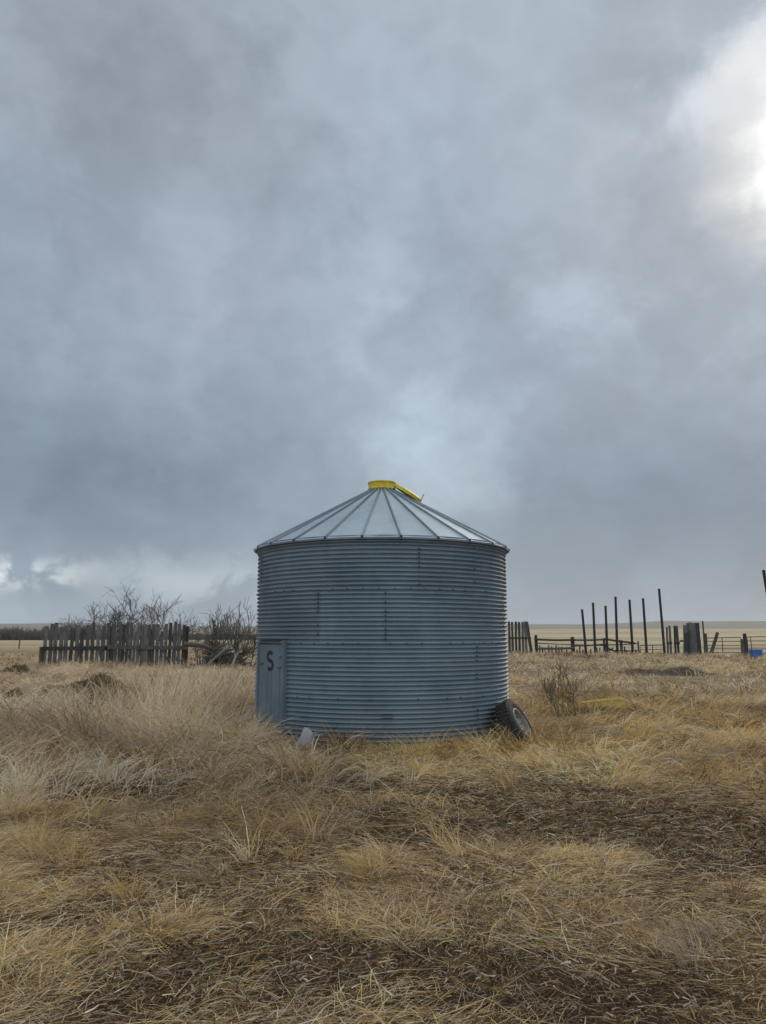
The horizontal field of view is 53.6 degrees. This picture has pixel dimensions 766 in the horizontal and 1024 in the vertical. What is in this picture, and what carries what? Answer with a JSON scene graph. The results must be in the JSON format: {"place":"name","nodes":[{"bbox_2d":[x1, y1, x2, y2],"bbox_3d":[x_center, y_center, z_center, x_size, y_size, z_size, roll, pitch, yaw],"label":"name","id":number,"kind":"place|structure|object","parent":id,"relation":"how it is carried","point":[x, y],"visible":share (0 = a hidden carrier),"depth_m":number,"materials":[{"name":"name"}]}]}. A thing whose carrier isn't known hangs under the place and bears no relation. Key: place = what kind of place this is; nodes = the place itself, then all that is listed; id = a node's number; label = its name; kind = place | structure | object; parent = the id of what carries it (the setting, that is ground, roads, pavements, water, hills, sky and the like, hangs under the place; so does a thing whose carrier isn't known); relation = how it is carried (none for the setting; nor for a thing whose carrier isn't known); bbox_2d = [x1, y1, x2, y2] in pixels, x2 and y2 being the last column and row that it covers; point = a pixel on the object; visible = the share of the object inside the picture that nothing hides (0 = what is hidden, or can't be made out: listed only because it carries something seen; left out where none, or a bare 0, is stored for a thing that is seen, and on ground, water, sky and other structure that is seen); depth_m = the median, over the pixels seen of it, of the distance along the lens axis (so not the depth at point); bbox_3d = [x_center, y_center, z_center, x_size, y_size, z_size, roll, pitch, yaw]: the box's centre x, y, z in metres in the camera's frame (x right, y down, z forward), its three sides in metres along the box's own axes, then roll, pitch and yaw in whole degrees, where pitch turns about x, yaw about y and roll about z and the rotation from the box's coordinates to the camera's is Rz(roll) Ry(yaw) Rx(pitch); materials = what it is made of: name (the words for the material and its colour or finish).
{"place":"outdoors","nodes":[
{"label":"outdoors","id":0,"kind":"place"},
{"bbox_2d":[311,939,327,943],"bbox_3d":[-0.342,2.320,4.098,0.095,0.021,0.046,0,-9,0],"label":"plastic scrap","id":1,"kind":"object","parent":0,"point":[314,940],"visible":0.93,"depth_m":4.10,"materials":[{"name":"plastic"}]},
{"bbox_2d":[0,621,765,1023],"bbox_3d":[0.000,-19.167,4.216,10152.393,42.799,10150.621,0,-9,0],"label":"ground","id":2,"kind":"structure","parent":0,"point":[754,631],"depth_m":4.60,"materials":[{"name":"brown plant"}]},
{"bbox_2d":[0,665,37,678],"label":"mound","id":3,"kind":"object","parent":2,"relation":"on","point":[23,667],"visible":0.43,"depth_m":25.51,"materials":[{"name":"plant"}]},
{"bbox_2d":[0,689,47,711],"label":"mound","id":4,"kind":"object","parent":2,"relation":"on","point":[19,692],"visible":0.21,"depth_m":16.56,"materials":[{"name":"plant"}]},
{"bbox_2d":[35,685,57,695],"bbox_3d":[-7.550,4.399,18.043,3.375,0.558,2.524,0,-9,0],"label":"mound","id":5,"kind":"object","parent":2,"relation":"on","point":[46,691],"visible":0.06,"depth_m":17.80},
{"bbox_2d":[55,613,95,656],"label":"bare tree","id":6,"kind":"object","parent":2,"relation":"on","point":[70,628],"visible":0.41,"depth_m":45.67,"materials":[{"name":"brown plant"}]},
{"bbox_2d":[40,674,155,713],"bbox_3d":[-6.483,4.184,17.630,4.341,0.854,2.837,0,-9,0],"label":"mound","id":7,"kind":"object","parent":2,"relation":"on","point":[97,680],"visible":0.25,"depth_m":17.17,"materials":[{"name":"plant"}]},
{"bbox_2d":[69,599,143,661],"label":"bare tree","id":8,"kind":"object","parent":2,"relation":"on","point":[99,617],"visible":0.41,"depth_m":44.41,"materials":[{"name":"brown plant"}]},
{"bbox_2d":[39,622,188,667],"bbox_3d":[-11.848,6.007,33.532,6.499,2.304,0.379,0,-9,-1],"label":"board fence","id":9,"kind":"object","parent":2,"relation":"on","point":[145,647],"visible":0.78,"depth_m":33.52,"materials":[{"name":"wood"}]},
{"bbox_2d":[0,626,257,639],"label":"shelterbelt","id":10,"kind":"object","parent":2,"relation":"on","point":[13,633],"visible":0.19,"depth_m":205.97,"materials":[{"name":"brown plant"}]},
{"bbox_2d":[96,582,173,661],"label":"bare tree","id":11,"kind":"object","parent":2,"relation":"on","point":[125,615],"visible":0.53,"depth_m":42.53,"materials":[{"name":"brown plant"}]},
{"bbox_2d":[118,593,206,661],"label":"bare tree","id":12,"kind":"object","parent":2,"relation":"on","point":[158,616],"visible":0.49,"depth_m":40.61,"materials":[{"name":"brown plant"}]},
{"bbox_2d":[188,631,227,660],"bbox_3d":[-8.967,6.996,39.267,2.355,2.108,2.875,0,-9,0],"label":"bare shrub","id":13,"kind":"object","parent":2,"relation":"on","point":[195,650],"visible":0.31,"depth_m":39.03,"materials":[{"name":"brown plant"}]},
{"bbox_2d":[176,648,255,670],"bbox_3d":[-6.989,6.229,31.606,5.857,1.128,4.029,0,-9,0],"label":"brush pile","id":14,"kind":"object","parent":2,"relation":"on","point":[226,659],"visible":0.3,"depth_m":31.30,"materials":[{"name":"brown plant"}]},
{"bbox_2d":[184,640,224,650],"bbox_3d":[-7.233,5.388,30.785,1.638,0.482,0.358,2,-9,-12],"label":"fallen branch","id":15,"kind":"object","parent":14,"relation":"on","point":[193,644],"visible":1,"depth_m":30.63,"materials":[{"name":"grey wood"}]},
{"bbox_2d":[205,631,240,666],"bbox_3d":[-6.434,5.486,30.464,1.461,1.496,0.226,4,-10,-25],"label":"fallen branch","id":16,"kind":"object","parent":14,"relation":"on","point":[217,656],"visible":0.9,"depth_m":30.32,"materials":[{"name":"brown wood"}]},
{"bbox_2d":[205,644,251,659],"bbox_3d":[-6.265,5.646,30.724,1.920,0.687,0.363,-2,-9,11],"label":"fallen branch","id":17,"kind":"object","parent":14,"relation":"on","point":[227,653],"visible":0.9,"depth_m":30.73,"materials":[{"name":"grey wood"}]},
{"bbox_2d":[231,642,243,667],"bbox_3d":[-5.860,5.610,30.201,0.561,1.199,0.539,5,-10,-27],"label":"fallen branch","id":18,"kind":"object","parent":14,"relation":"on","point":[235,656],"visible":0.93,"depth_m":30.21,"materials":[{"name":"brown wood"}]},
{"bbox_2d":[192,599,257,662],"bbox_3d":[-6.637,5.444,33.655,4.245,3.397,2.637,-8,-12,41],"label":"bare shrub","id":19,"kind":"object","parent":2,"relation":"on","point":[212,635],"visible":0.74,"depth_m":33.69,"materials":[{"name":"brown plant"}]},
{"bbox_2d":[216,613,257,664],"bbox_3d":[-5.861,5.433,31.273,1.863,2.650,2.429,4,-10,-24],"label":"bare shrub","id":20,"kind":"object","parent":2,"relation":"on","point":[234,637],"visible":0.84,"depth_m":31.52,"materials":[{"name":"brown plant"}]},
{"bbox_2d":[0,653,541,813],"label":"tall grass","id":21,"kind":"structure","parent":2,"relation":"on","point":[176,694],"depth_m":11.07,"materials":[{"name":"beige plant"}]},
{"bbox_2d":[294,727,313,750],"bbox_3d":[-1.105,3.257,10.500,0.300,0.544,0.238,3,-10,-18],"label":"stone","id":22,"kind":"object","parent":2,"relation":"on","point":[305,731],"visible":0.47,"depth_m":10.46,"materials":[{"name":"grey stone"}]},
{"bbox_2d":[253,480,509,752],"bbox_3d":[-0.020,1.600,13.011,4.350,4.349,4.350,0,-9,0],"label":"grain bin","id":23,"kind":"object","parent":2,"relation":"on","point":[382,603],"visible":0.94,"depth_m":11.12,"materials":[{"name":"metal"}]},
{"bbox_2d":[257,644,281,735],"bbox_3d":[-1.731,2.776,11.540,0.048,1.500,0.740,7,-11,-36],"label":"door","id":24,"kind":"structure","parent":23,"relation":"in","point":[270,656],"depth_m":11.56,"materials":[{"name":"metal"}]},
{"bbox_2d":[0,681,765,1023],"bbox_3d":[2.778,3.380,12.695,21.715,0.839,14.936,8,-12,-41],"label":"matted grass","id":25,"kind":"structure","parent":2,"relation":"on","point":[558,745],"depth_m":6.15,"materials":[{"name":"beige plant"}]},
{"bbox_2d":[0,649,765,718],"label":"distant grass","id":26,"kind":"structure","parent":2,"relation":"on","point":[716,663],"depth_m":32.41,"materials":[{"name":"beige plant"}]},
{"bbox_2d":[495,699,534,745],"bbox_3d":[1.990,3.212,11.354,0.574,0.812,0.828,-4,-10,24],"label":"wheel","id":27,"kind":"object","parent":2,"relation":"on","point":[510,713],"visible":0.73,"depth_m":11.15,"materials":[{"name":"rubber"}]},
{"bbox_2d":[508,621,532,653],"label":"plank windbreak","id":28,"kind":"object","parent":2,"relation":"on","point":[523,630],"visible":0.86,"depth_m":57.18,"materials":[{"name":"grey wood"}]},
{"bbox_2d":[536,654,589,717],"bbox_3d":[3.603,3.597,15.687,0.922,1.307,0.985,4,-10,-26],"label":"dead weed","id":29,"kind":"object","parent":2,"relation":"on","point":[549,690],"visible":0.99,"depth_m":15.67,"materials":[{"name":"brown plant"}]},
{"bbox_2d":[581,609,587,654],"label":"pole","id":30,"kind":"object","parent":2,"relation":"on","point":[584,633],"visible":0.9,"depth_m":56.23,"materials":[{"name":"wood"}]},
{"bbox_2d":[534,635,639,654],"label":"rail fence","id":31,"kind":"object","parent":2,"relation":"on","point":[573,646],"visible":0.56,"depth_m":56.98,"materials":[{"name":"wood"}]},
{"bbox_2d":[640,644,662,653],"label":"pipe gate","id":32,"kind":"structure","parent":31,"relation":"attached to","point":[652,649],"depth_m":57.06,"materials":[{"name":"grey metal"}]},
{"bbox_2d":[592,603,596,653],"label":"pole","id":33,"kind":"object","parent":2,"relation":"on","point":[594,630],"visible":0.9,"depth_m":56.27,"materials":[{"name":"wood"}]},
{"bbox_2d":[577,697,624,708],"bbox_3d":[4.694,4.121,16.389,0.954,0.225,0.323,1,-9,-8],"label":"chute","id":34,"kind":"object","parent":2,"relation":"on","point":[616,700],"visible":0.89,"depth_m":16.29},
{"bbox_2d":[604,606,608,652],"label":"pole","id":35,"kind":"object","parent":2,"relation":"on","point":[606,630],"visible":0.9,"depth_m":56.27,"materials":[{"name":"wood"}]},
{"bbox_2d":[614,597,618,653],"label":"pole","id":36,"kind":"object","parent":2,"relation":"on","point":[616,626],"visible":0.9,"depth_m":56.31,"materials":[{"name":"wood"}]},
{"bbox_2d":[599,670,661,676],"bbox_3d":[10.792,6.761,31.918,4.775,0.298,2.390,0,-9,0],"label":"mound","id":37,"kind":"object","parent":2,"relation":"on","point":[643,673],"visible":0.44,"depth_m":31.44,"materials":[{"name":"brown soil"}]},
{"bbox_2d":[628,600,633,653],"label":"pole","id":38,"kind":"object","parent":2,"relation":"on","point":[631,631],"visible":0.9,"depth_m":56.28,"materials":[{"name":"wood"}]},
{"bbox_2d":[642,598,647,654],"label":"pole","id":39,"kind":"object","parent":2,"relation":"on","point":[645,630],"visible":0.9,"depth_m":56.28,"materials":[{"name":"wood"}]},
{"bbox_2d":[658,589,665,654],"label":"pole","id":40,"kind":"object","parent":2,"relation":"on","point":[662,625],"visible":0.9,"depth_m":56.34,"materials":[{"name":"wood"}]},
{"bbox_2d":[666,625,672,653],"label":"plank pair","id":41,"kind":"object","parent":2,"relation":"on","point":[669,643],"visible":0.86,"depth_m":57.17},
{"bbox_2d":[673,626,679,653],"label":"plank pair","id":42,"kind":"object","parent":2,"relation":"on","point":[677,642],"visible":0.87,"depth_m":57.17},
{"bbox_2d":[651,668,715,675],"bbox_3d":[12.344,6.587,31.165,3.410,0.403,2.357,0,-9,0],"label":"mound","id":43,"kind":"object","parent":2,"relation":"on","point":[675,673],"visible":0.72,"depth_m":30.80,"materials":[{"name":"brown soil"}]},
{"bbox_2d":[680,622,701,654],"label":"plank stack","id":44,"kind":"object","parent":2,"relation":"on","point":[691,640],"visible":0.85,"depth_m":57.16,"materials":[{"name":"grey wood"}]},
{"bbox_2d":[702,621,707,652],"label":"corral post","id":45,"kind":"object","parent":2,"relation":"on","point":[705,643],"visible":0.73,"depth_m":56.90,"materials":[{"name":"grey wood"}]},
{"bbox_2d":[709,632,718,652],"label":"leaning post","id":46,"kind":"object","parent":2,"relation":"on","point":[714,643],"visible":0.85,"depth_m":56.67,"materials":[{"name":"grey wood"}]},
{"bbox_2d":[740,639,744,654],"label":"gate post","id":47,"kind":"object","parent":2,"relation":"on","point":[742,642],"visible":0.84,"depth_m":56.93,"materials":[{"name":"grey wood"}]},
{"bbox_2d":[707,637,740,652],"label":"pipe gate","id":48,"kind":"structure","parent":47,"relation":"attached to","point":[722,641],"depth_m":57.12,"materials":[{"name":"grey metal"}]},
{"bbox_2d":[743,633,747,654],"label":"gate post","id":49,"kind":"object","parent":2,"relation":"on","point":[745,643],"visible":0.84,"depth_m":56.94,"materials":[{"name":"grey wood"}]},
{"bbox_2d":[747,636,765,651],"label":"pipe gate","id":50,"kind":"structure","parent":49,"relation":"attached to","point":[750,640],"depth_m":57.18,"materials":[{"name":"grey metal"}]},
{"bbox_2d":[749,650,762,657],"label":"tub","id":51,"kind":"object","parent":2,"relation":"on","point":[755,653],"visible":0.87,"depth_m":50.88,"materials":[{"name":"blue plastic"}]},
{"bbox_2d":[762,570,765,592],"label":"pole","id":52,"kind":"object","parent":2,"relation":"on","point":[764,575],"visible":1,"depth_m":23.94,"materials":[{"name":"metal"}]},
{"bbox_2d":[0,0,765,625],"label":"sky","id":53,"kind":"structure","parent":0,"point":[500,263],"materials":[{"name":"grey"}]}
]}

